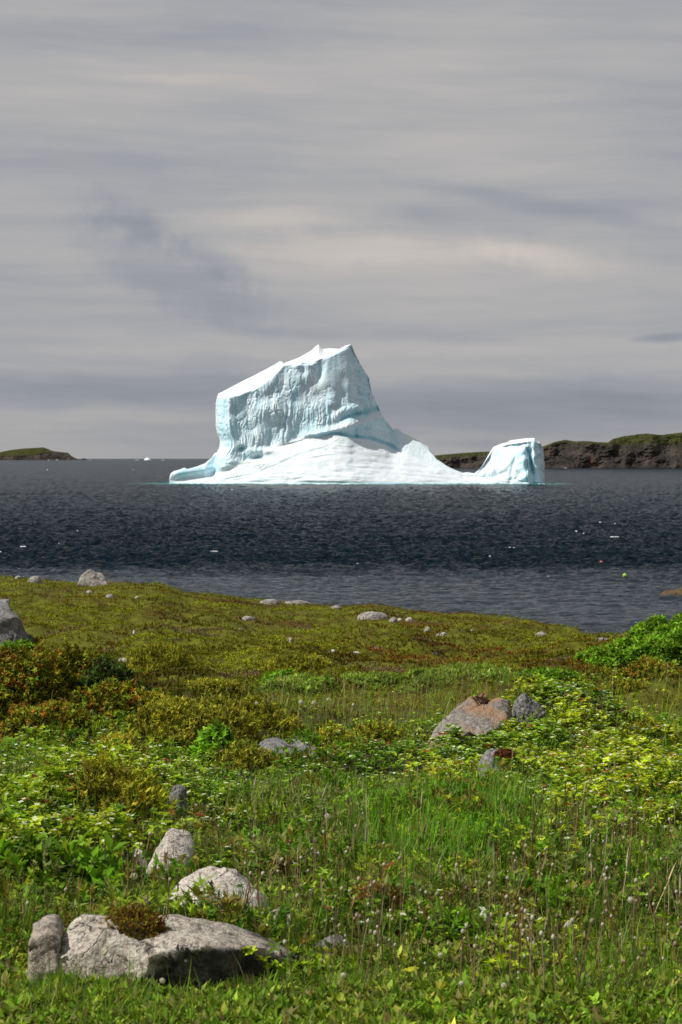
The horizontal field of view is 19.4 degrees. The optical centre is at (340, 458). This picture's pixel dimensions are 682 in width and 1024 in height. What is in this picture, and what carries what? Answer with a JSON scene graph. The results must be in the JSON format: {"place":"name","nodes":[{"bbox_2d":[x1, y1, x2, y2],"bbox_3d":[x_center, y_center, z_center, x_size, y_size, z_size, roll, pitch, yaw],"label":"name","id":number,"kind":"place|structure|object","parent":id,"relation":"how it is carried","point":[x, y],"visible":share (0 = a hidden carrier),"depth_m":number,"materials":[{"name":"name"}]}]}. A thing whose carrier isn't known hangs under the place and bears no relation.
{"place":"outdoors","nodes":[
{"label":"outdoors","id":0,"kind":"place"},
{"bbox_2d":[0,447,86,459],"bbox_3d":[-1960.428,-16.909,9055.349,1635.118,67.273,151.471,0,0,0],"label":"headland","id":1,"kind":"structure","parent":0,"point":[41,453],"depth_m":9020.59,"materials":[{"name":"plant"}]},
{"bbox_2d":[0,459,681,633],"bbox_3d":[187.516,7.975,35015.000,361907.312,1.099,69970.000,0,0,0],"label":"sea","id":2,"kind":"structure","parent":0,"point":[138,521],"depth_m":195.11,"materials":[{"name":"liquid"}]},
{"bbox_2d":[169,344,544,483],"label":"iceberg","id":3,"kind":"object","parent":2,"relation":"on","point":[314,416],"visible":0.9,"depth_m":624.70,"materials":[{"name":"ice"}]},
{"bbox_2d":[660,588,681,595],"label":"skerry","id":4,"kind":"structure","parent":2,"relation":"in","point":[678,591],"depth_m":115.34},
{"bbox_2d":[0,574,681,1015],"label":"ground","id":5,"kind":"structure","parent":0,"point":[144,616],"depth_m":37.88,"materials":[{"name":"plant"}]},
{"bbox_2d":[0,696,14,721],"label":"heath shrub","id":6,"kind":"object","parent":5,"relation":"on","point":[4,713],"visible":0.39,"depth_m":16.68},
{"bbox_2d":[0,640,21,654],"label":"bush","id":7,"kind":"object","parent":5,"relation":"on","point":[8,643],"visible":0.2,"depth_m":29.46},
{"bbox_2d":[0,599,32,646],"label":"outcrop boulder","id":8,"kind":"object","parent":5,"relation":"on","point":[12,629],"visible":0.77,"depth_m":36.05,"materials":[{"name":"stone"}]},
{"bbox_2d":[0,801,46,827],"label":"bush","id":9,"kind":"object","parent":5,"relation":"on","point":[9,811],"visible":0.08,"depth_m":8.86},
{"bbox_2d":[0,849,50,902],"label":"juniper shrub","id":10,"kind":"object","parent":5,"relation":"on","point":[29,861],"visible":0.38,"depth_m":7.43,"materials":[{"name":"green plant"}]},
{"bbox_2d":[17,637,35,650],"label":"bush","id":11,"kind":"object","parent":5,"relation":"on","point":[29,643],"visible":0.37,"depth_m":35.48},
{"bbox_2d":[27,576,41,583],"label":"stone","id":12,"kind":"object","parent":5,"relation":"on","point":[35,579],"visible":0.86,"depth_m":58.34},
{"bbox_2d":[0,640,77,706],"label":"heath shrub","id":13,"kind":"object","parent":5,"relation":"on","point":[47,666],"visible":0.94,"depth_m":17.98,"materials":[{"name":"plant"}]},
{"bbox_2d":[26,914,63,982],"bbox_3d":[-0.917,1.565,6.183,0.120,0.266,0.233,0,0,0],"label":"outcrop boulder","id":14,"kind":"object","parent":5,"relation":"on","point":[47,932],"visible":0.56,"depth_m":6.09,"materials":[{"name":"stone"}]},
{"bbox_2d":[0,828,91,901],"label":"bush","id":15,"kind":"object","parent":5,"relation":"on","point":[29,842],"visible":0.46,"depth_m":7.48,"materials":[{"name":"plant"}]},
{"bbox_2d":[0,699,94,744],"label":"heath shrub","id":16,"kind":"object","parent":5,"relation":"on","point":[29,715],"visible":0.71,"depth_m":15.56,"materials":[{"name":"plant"}]},
{"bbox_2d":[36,752,96,786],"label":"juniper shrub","id":17,"kind":"object","parent":5,"relation":"on","point":[75,762],"visible":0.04,"depth_m":9.98,"materials":[{"name":"green plant"}]},
{"bbox_2d":[41,641,123,690],"bbox_3d":[-2.442,2.014,18.793,0.911,0.623,0.786,0,0,0],"label":"heath shrub","id":18,"kind":"object","parent":5,"relation":"on","point":[78,666],"visible":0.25,"depth_m":18.63,"materials":[{"name":"plant"}]},
{"bbox_2d":[43,829,140,899],"bbox_3d":[-0.938,1.566,7.539,0.390,0.342,0.369,0,0,38],"label":"bush","id":19,"kind":"object","parent":5,"relation":"on","point":[85,855],"visible":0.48,"depth_m":7.47,"materials":[{"name":"plant"}]},
{"bbox_2d":[77,569,107,586],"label":"boulder","id":20,"kind":"object","parent":5,"relation":"on","point":[91,578],"visible":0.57,"depth_m":59.24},
{"bbox_2d":[66,676,150,727],"bbox_3d":[-2.002,2.062,16.617,0.940,0.486,0.769,0,0,0],"label":"heath shrub","id":21,"kind":"object","parent":5,"relation":"on","point":[113,699],"visible":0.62,"depth_m":16.51,"materials":[{"name":"plant"}]},
{"bbox_2d":[74,653,145,695],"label":"bush","id":22,"kind":"object","parent":5,"relation":"on","point":[108,667],"visible":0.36,"depth_m":18.26,"materials":[{"name":"plant"}]},
{"bbox_2d":[50,746,186,842],"bbox_3d":[-1.055,1.603,9.445,0.695,0.465,0.602,0,0,0],"label":"juniper shrub","id":23,"kind":"object","parent":5,"relation":"on","point":[121,782],"visible":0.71,"depth_m":9.38,"materials":[{"name":"green plant"}]},
{"bbox_2d":[94,836,149,881],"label":"bush","id":24,"kind":"object","parent":5,"relation":"on","point":[130,854],"visible":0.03,"depth_m":7.78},
{"bbox_2d":[80,729,172,764],"bbox_3d":[-1.486,2.026,13.806,0.722,0.298,0.560,0,0,0],"label":"juniper shrub","id":25,"kind":"object","parent":5,"relation":"on","point":[131,741],"visible":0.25,"depth_m":13.75,"materials":[{"name":"green plant"}]},
{"bbox_2d":[134,849,147,872],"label":"rock","id":26,"kind":"object","parent":5,"relation":"on","point":[142,860],"visible":0.12,"depth_m":7.81,"materials":[{"name":"stone"}]},
{"bbox_2d":[140,831,151,882],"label":"dry stalk","id":27,"kind":"object","parent":5,"relation":"on","point":[149,833],"visible":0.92,"depth_m":7.64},
{"bbox_2d":[137,680,163,692],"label":"bush","id":28,"kind":"object","parent":5,"relation":"on","point":[146,686],"visible":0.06,"depth_m":18.66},
{"bbox_2d":[123,685,180,704],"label":"juniper shrub","id":29,"kind":"object","parent":5,"relation":"on","point":[154,694],"visible":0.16,"depth_m":17.06,"materials":[{"name":"green plant"}]},
{"bbox_2d":[125,642,193,672],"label":"juniper shrub","id":30,"kind":"object","parent":5,"relation":"on","point":[147,656],"visible":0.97,"depth_m":29.72,"materials":[{"name":"green plant"}]},
{"bbox_2d":[145,828,194,887],"bbox_3d":[-0.682,1.612,7.875,0.206,0.290,0.322,0,0,0],"label":"boulder","id":31,"kind":"object","parent":5,"relation":"on","point":[181,840],"visible":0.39,"depth_m":7.83,"materials":[{"name":"stone"}]},
{"bbox_2d":[168,784,188,819],"bbox_3d":[-0.808,1.738,9.860,0.100,0.245,0.104,0,0,42],"label":"rock","id":32,"kind":"object","parent":5,"relation":"on","point":[179,789],"visible":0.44,"depth_m":9.84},
{"bbox_2d":[120,695,239,748],"bbox_3d":[-1.199,1.979,14.903,0.941,0.434,0.789,0,0,0],"label":"juniper shrub","id":33,"kind":"object","parent":5,"relation":"on","point":[162,722],"visible":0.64,"depth_m":14.74,"materials":[{"name":"green plant"}]},
{"bbox_2d":[58,913,302,991],"bbox_3d":[-0.485,1.616,6.225,0.822,0.375,0.575,0,0,0],"label":"outcrop boulder","id":34,"kind":"object","parent":5,"relation":"on","point":[208,947],"visible":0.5,"depth_m":6.07,"materials":[{"name":"stone"}]},
{"bbox_2d":[98,902,171,938],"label":"moss clump","id":35,"kind":"object","parent":34,"relation":"on","point":[153,924],"visible":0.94,"depth_m":6.16,"materials":[{"name":"plant"}]},
{"bbox_2d":[189,717,237,767],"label":"bush","id":36,"kind":"object","parent":5,"relation":"on","point":[207,738],"visible":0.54,"depth_m":13.51,"materials":[{"name":"plant"}]},
{"bbox_2d":[179,677,249,698],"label":"juniper shrub","id":37,"kind":"object","parent":5,"relation":"on","point":[231,686],"visible":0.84,"depth_m":21.32,"materials":[{"name":"green plant"}]},
{"bbox_2d":[164,866,268,917],"bbox_3d":[-0.460,1.628,7.259,0.433,0.290,0.473,0,0,0],"label":"boulder","id":38,"kind":"object","parent":5,"relation":"on","point":[225,876],"visible":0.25,"depth_m":7.16,"materials":[{"name":"stone"}]},
{"bbox_2d":[179,694,265,724],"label":"juniper shrub","id":39,"kind":"object","parent":5,"relation":"on","point":[213,702],"visible":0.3,"depth_m":16.28,"materials":[{"name":"green plant"}]},
{"bbox_2d":[189,702,265,747],"bbox_3d":[-0.845,1.993,14.768,0.615,0.384,0.530,0,0,0],"label":"juniper shrub","id":40,"kind":"object","parent":5,"relation":"on","point":[242,721],"visible":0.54,"depth_m":14.73,"materials":[{"name":"green plant"}]},
{"bbox_2d":[205,740,290,777],"bbox_3d":[-0.608,1.986,13.017,0.613,0.276,0.518,0,0,0],"label":"juniper shrub","id":41,"kind":"object","parent":5,"relation":"on","point":[232,754],"visible":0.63,"depth_m":12.95,"materials":[{"name":"green plant"}]},
{"bbox_2d":[242,616,254,620],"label":"stone","id":42,"kind":"object","parent":5,"relation":"on","point":[247,617],"visible":1,"depth_m":45.11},
{"bbox_2d":[260,599,280,604],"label":"stone","id":43,"kind":"object","parent":5,"relation":"on","point":[271,601],"visible":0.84,"depth_m":57.82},
{"bbox_2d":[237,694,309,735],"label":"juniper shrub","id":44,"kind":"object","parent":5,"relation":"on","point":[271,711],"visible":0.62,"depth_m":16.36,"materials":[{"name":"green plant"}]},
{"bbox_2d":[259,668,295,684],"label":"bush","id":45,"kind":"object","parent":5,"relation":"on","point":[276,673],"visible":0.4,"depth_m":25.41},
{"bbox_2d":[267,907,292,930],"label":"rock","id":46,"kind":"object","parent":5,"relation":"on","point":[274,916],"visible":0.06,"depth_m":6.85,"materials":[{"name":"stone"}]},
{"bbox_2d":[258,736,315,760],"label":"outcrop slab","id":47,"kind":"structure","parent":5,"relation":"on","point":[267,743],"depth_m":14.18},
{"bbox_2d":[283,939,293,988],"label":"dry stalk","id":48,"kind":"object","parent":5,"relation":"on","point":[284,942],"visible":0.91,"depth_m":5.79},
{"bbox_2d":[285,861,296,903],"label":"dry stalk","id":49,"kind":"object","parent":5,"relation":"on","point":[287,863],"visible":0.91,"depth_m":7.05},
{"bbox_2d":[286,893,298,939],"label":"dry stalk","id":50,"kind":"object","parent":5,"relation":"on","point":[297,895],"visible":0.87,"depth_m":6.68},
{"bbox_2d":[284,600,310,604],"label":"stone","id":51,"kind":"object","parent":5,"relation":"on","point":[299,602],"visible":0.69,"depth_m":58.82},
{"bbox_2d":[256,670,339,696],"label":"bush","id":52,"kind":"object","parent":5,"relation":"on","point":[318,681],"visible":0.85,"depth_m":24.31,"materials":[{"name":"plant"}]},
{"bbox_2d":[254,652,349,672],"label":"juniper shrub","id":53,"kind":"object","parent":5,"relation":"on","point":[313,661],"visible":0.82,"depth_m":28.33,"materials":[{"name":"green plant"}]},
{"bbox_2d":[309,720,348,743],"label":"juniper shrub","id":54,"kind":"object","parent":5,"relation":"on","point":[322,731],"visible":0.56,"depth_m":15.35,"materials":[{"name":"green plant"}]},
{"bbox_2d":[329,930,332,974],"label":"dry stalk","id":55,"kind":"object","parent":5,"relation":"on","point":[330,931],"visible":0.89,"depth_m":6.13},
{"bbox_2d":[313,934,350,952],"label":"rock","id":56,"kind":"object","parent":5,"relation":"on","point":[333,937],"visible":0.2,"depth_m":6.52,"materials":[{"name":"grey stone"}]},
{"bbox_2d":[333,923,340,973],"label":"dry stalk","id":57,"kind":"object","parent":5,"relation":"on","point":[339,925],"visible":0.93,"depth_m":6.20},
{"bbox_2d":[336,886,343,929],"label":"dry stalk","id":58,"kind":"object","parent":5,"relation":"on","point":[341,888],"visible":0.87,"depth_m":6.72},
{"bbox_2d":[0,688,681,1023],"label":"meadow herbs","id":59,"kind":"object","parent":5,"relation":"on","point":[577,1003],"visible":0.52,"depth_m":6.93,"materials":[{"name":"plant"}]},
{"bbox_2d":[0,669,681,979],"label":"bunchberry ground cover","id":60,"kind":"object","parent":5,"relation":"on","point":[537,730],"visible":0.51,"depth_m":10.89,"materials":[{"name":"plant"}]},
{"bbox_2d":[0,645,681,1023],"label":"grass","id":61,"kind":"structure","parent":5,"relation":"on","point":[500,793],"depth_m":7.45,"materials":[{"name":"plant"}]},
{"bbox_2d":[0,650,681,983],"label":"dry grass","id":62,"kind":"structure","parent":5,"relation":"on","point":[474,872],"depth_m":7.69,"materials":[{"name":"plant"}]},
{"bbox_2d":[355,912,362,969],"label":"dry stalk","id":63,"kind":"object","parent":5,"relation":"on","point":[356,914],"visible":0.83,"depth_m":6.26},
{"bbox_2d":[358,914,361,967],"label":"dry stalk","id":64,"kind":"object","parent":5,"relation":"on","point":[360,916],"visible":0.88,"depth_m":6.19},
{"bbox_2d":[359,919,369,972],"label":"dry stalk","id":65,"kind":"object","parent":5,"relation":"on","point":[367,921],"visible":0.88,"depth_m":6.14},
{"bbox_2d":[363,930,377,990],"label":"dry stalk","id":66,"kind":"object","parent":5,"relation":"on","point":[375,932],"visible":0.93,"depth_m":5.82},
{"bbox_2d":[369,929,372,979],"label":"dry stalk","id":67,"kind":"object","parent":5,"relation":"on","point":[370,931],"visible":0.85,"depth_m":5.97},
{"bbox_2d":[357,611,388,619],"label":"stone","id":68,"kind":"object","parent":5,"relation":"on","point":[372,615],"visible":0.9,"depth_m":44.73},
{"bbox_2d":[339,720,406,751],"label":"juniper shrub","id":69,"kind":"object","parent":5,"relation":"on","point":[365,730],"visible":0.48,"depth_m":14.53,"materials":[{"name":"green plant"}]},
{"bbox_2d":[339,670,408,690],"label":"bush","id":70,"kind":"object","parent":5,"relation":"on","point":[377,677],"visible":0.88,"depth_m":24.85,"materials":[{"name":"plant"}]},
{"bbox_2d":[347,878,405,919],"bbox_3d":[0.123,1.548,7.014,0.262,0.155,0.163,0,0,0],"label":"moss mound","id":71,"kind":"object","parent":5,"relation":"on","point":[377,890],"visible":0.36,"depth_m":7.00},
{"bbox_2d":[376,910,382,959],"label":"dry stalk","id":72,"kind":"object","parent":5,"relation":"on","point":[378,912],"visible":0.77,"depth_m":6.33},
{"bbox_2d":[394,943,399,986],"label":"dry stalk","id":73,"kind":"object","parent":5,"relation":"on","point":[395,944],"visible":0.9,"depth_m":5.89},
{"bbox_2d":[413,916,430,961],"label":"dry stalk","id":74,"kind":"object","parent":5,"relation":"on","point":[429,917],"visible":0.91,"depth_m":6.32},
{"bbox_2d":[393,671,457,693],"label":"bush","id":75,"kind":"object","parent":5,"relation":"on","point":[407,683],"visible":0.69,"depth_m":24.07,"materials":[{"name":"plant"}]},
{"bbox_2d":[436,892,445,945],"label":"dry stalk","id":76,"kind":"object","parent":5,"relation":"on","point":[437,894],"visible":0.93,"depth_m":6.54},
{"bbox_2d":[439,865,445,911],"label":"dry stalk","id":77,"kind":"object","parent":5,"relation":"on","point":[441,867],"visible":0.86,"depth_m":6.88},
{"bbox_2d":[453,863,457,907],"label":"dry stalk","id":78,"kind":"object","parent":5,"relation":"on","point":[456,865],"visible":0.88,"depth_m":7.04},
{"bbox_2d":[460,929,464,989],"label":"dry stalk","id":79,"kind":"object","parent":5,"relation":"on","point":[462,931],"visible":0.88,"depth_m":5.78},
{"bbox_2d":[465,885,472,935],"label":"dry stalk","id":80,"kind":"object","parent":5,"relation":"on","point":[466,888],"visible":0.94,"depth_m":6.63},
{"bbox_2d":[400,661,537,681],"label":"bush","id":81,"kind":"object","parent":5,"relation":"on","point":[497,671],"visible":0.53,"depth_m":25.01,"materials":[{"name":"plant"}]},
{"bbox_2d":[426,693,512,759],"bbox_3d":[0.948,2.079,14.954,0.760,0.613,1.018,0,0,0],"label":"boulder","id":82,"kind":"object","parent":5,"relation":"on","point":[471,716],"visible":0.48,"depth_m":14.75,"materials":[{"name":"grey stone"}]},
{"bbox_2d":[465,923,474,983],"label":"dry stalk","id":83,"kind":"object","parent":5,"relation":"on","point":[466,925],"visible":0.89,"depth_m":5.81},
{"bbox_2d":[473,944,476,990],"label":"dry stalk","id":84,"kind":"object","parent":5,"relation":"on","point":[475,946],"visible":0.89,"depth_m":5.71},
{"bbox_2d":[475,749,507,779],"bbox_3d":[0.973,1.999,12.780,0.258,0.278,0.535,0,0,0],"label":"rock","id":85,"kind":"object","parent":5,"relation":"on","point":[488,754],"visible":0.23,"depth_m":12.65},
{"bbox_2d":[493,748,516,757],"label":"moss clump","id":86,"kind":"object","parent":85,"relation":"on","point":[503,753],"visible":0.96,"depth_m":12.62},
{"bbox_2d":[490,912,501,953],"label":"dry stalk","id":87,"kind":"object","parent":5,"relation":"on","point":[491,914],"visible":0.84,"depth_m":6.39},
{"bbox_2d":[493,894,507,939],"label":"dry stalk","id":88,"kind":"object","parent":5,"relation":"on","point":[506,896],"visible":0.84,"depth_m":6.61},
{"bbox_2d":[505,912,508,961],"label":"dry stalk","id":89,"kind":"object","parent":5,"relation":"on","point":[507,914],"visible":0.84,"depth_m":6.34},
{"bbox_2d":[503,903,510,951],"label":"dry stalk","id":90,"kind":"object","parent":5,"relation":"on","point":[508,905],"visible":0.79,"depth_m":6.47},
{"bbox_2d":[507,944,512,997],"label":"dry stalk","id":91,"kind":"object","parent":5,"relation":"on","point":[511,946],"visible":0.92,"depth_m":5.69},
{"bbox_2d":[508,907,523,958],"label":"dry stalk","id":92,"kind":"object","parent":5,"relation":"on","point":[522,909],"visible":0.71,"depth_m":6.33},
{"bbox_2d":[522,929,535,977],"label":"dry stalk","id":93,"kind":"object","parent":5,"relation":"on","point":[523,931],"visible":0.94,"depth_m":5.94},
{"bbox_2d":[512,693,546,727],"bbox_3d":[1.471,1.970,15.442,0.286,0.309,0.224,0,0,0],"label":"rock","id":94,"kind":"object","parent":5,"relation":"on","point":[529,706],"visible":0.56,"depth_m":15.38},
{"bbox_2d":[530,915,533,972],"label":"dry stalk","id":95,"kind":"object","parent":5,"relation":"on","point":[532,917],"visible":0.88,"depth_m":5.98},
{"bbox_2d":[539,931,544,989],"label":"dry stalk","id":96,"kind":"object","parent":5,"relation":"on","point":[541,933],"visible":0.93,"depth_m":5.75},
{"bbox_2d":[515,665,581,682],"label":"bush","id":97,"kind":"object","parent":5,"relation":"on","point":[565,672],"visible":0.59,"depth_m":25.45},
{"bbox_2d":[551,934,555,990],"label":"dry stalk","id":98,"kind":"object","parent":5,"relation":"on","point":[553,937],"visible":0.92,"depth_m":5.72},
{"bbox_2d":[555,913,559,964],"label":"dry stalk","id":99,"kind":"object","parent":5,"relation":"on","point":[557,915],"visible":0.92,"depth_m":6.11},
{"bbox_2d":[554,937,564,985],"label":"dry stalk","id":100,"kind":"object","parent":5,"relation":"on","point":[559,961],"visible":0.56,"depth_m":5.80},
{"bbox_2d":[570,917,578,983],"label":"dry stalk","id":101,"kind":"object","parent":5,"relation":"on","point":[572,920],"visible":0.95,"depth_m":5.82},
{"bbox_2d":[579,918,594,980],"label":"dry stalk","id":102,"kind":"object","parent":5,"relation":"on","point":[592,920],"visible":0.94,"depth_m":5.85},
{"bbox_2d":[576,911,600,962],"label":"dry stalk","id":103,"kind":"object","parent":5,"relation":"on","point":[577,913],"visible":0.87,"depth_m":6.16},
{"bbox_2d":[573,645,619,665],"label":"leafy shrub","id":104,"kind":"object","parent":5,"relation":"on","point":[593,652],"visible":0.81,"depth_m":28.85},
{"bbox_2d":[598,900,607,939],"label":"dry stalk","id":105,"kind":"object","parent":5,"relation":"on","point":[605,902],"visible":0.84,"depth_m":6.35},
{"bbox_2d":[595,676,649,694],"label":"shrub","id":106,"kind":"object","parent":5,"relation":"on","point":[629,682],"visible":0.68,"depth_m":23.89,"materials":[{"name":"green plant"}]},
{"bbox_2d":[597,634,671,667],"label":"leafy shrub","id":107,"kind":"object","parent":5,"relation":"on","point":[624,649],"visible":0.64,"depth_m":28.81,"materials":[{"name":"plant"}]},
{"bbox_2d":[632,878,637,932],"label":"dry stalk","id":108,"kind":"object","parent":5,"relation":"on","point":[636,880],"visible":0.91,"depth_m":6.61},
{"bbox_2d":[626,614,669,638],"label":"leafy shrub","id":109,"kind":"object","parent":5,"relation":"on","point":[642,628],"visible":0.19,"depth_m":30.30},
{"bbox_2d":[615,654,681,680],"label":"shrub","id":110,"kind":"object","parent":5,"relation":"on","point":[654,662],"visible":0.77,"depth_m":24.91,"materials":[{"name":"plant"}]},
{"bbox_2d":[624,716,681,748],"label":"juniper shrub","id":111,"kind":"object","parent":5,"relation":"on","point":[642,724],"visible":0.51,"depth_m":14.78,"materials":[{"name":"green plant"}]},
{"bbox_2d":[633,623,681,667],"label":"leafy shrub","id":112,"kind":"object","parent":5,"relation":"on","point":[666,643],"visible":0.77,"depth_m":28.65,"materials":[{"name":"plant"}]},
{"bbox_2d":[661,611,681,654],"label":"leafy shrub","id":113,"kind":"object","parent":5,"relation":"on","point":[676,621],"visible":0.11,"depth_m":29.69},
{"bbox_2d":[0,0,681,458],"label":"sky","id":114,"kind":"structure","parent":0,"point":[481,200],"materials":[{"name":"grey"}]},
{"bbox_2d":[434,432,681,467],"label":"headland","id":115,"kind":"structure","parent":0,"point":[646,450],"depth_m":1663.89,"materials":[{"name":"stone"}]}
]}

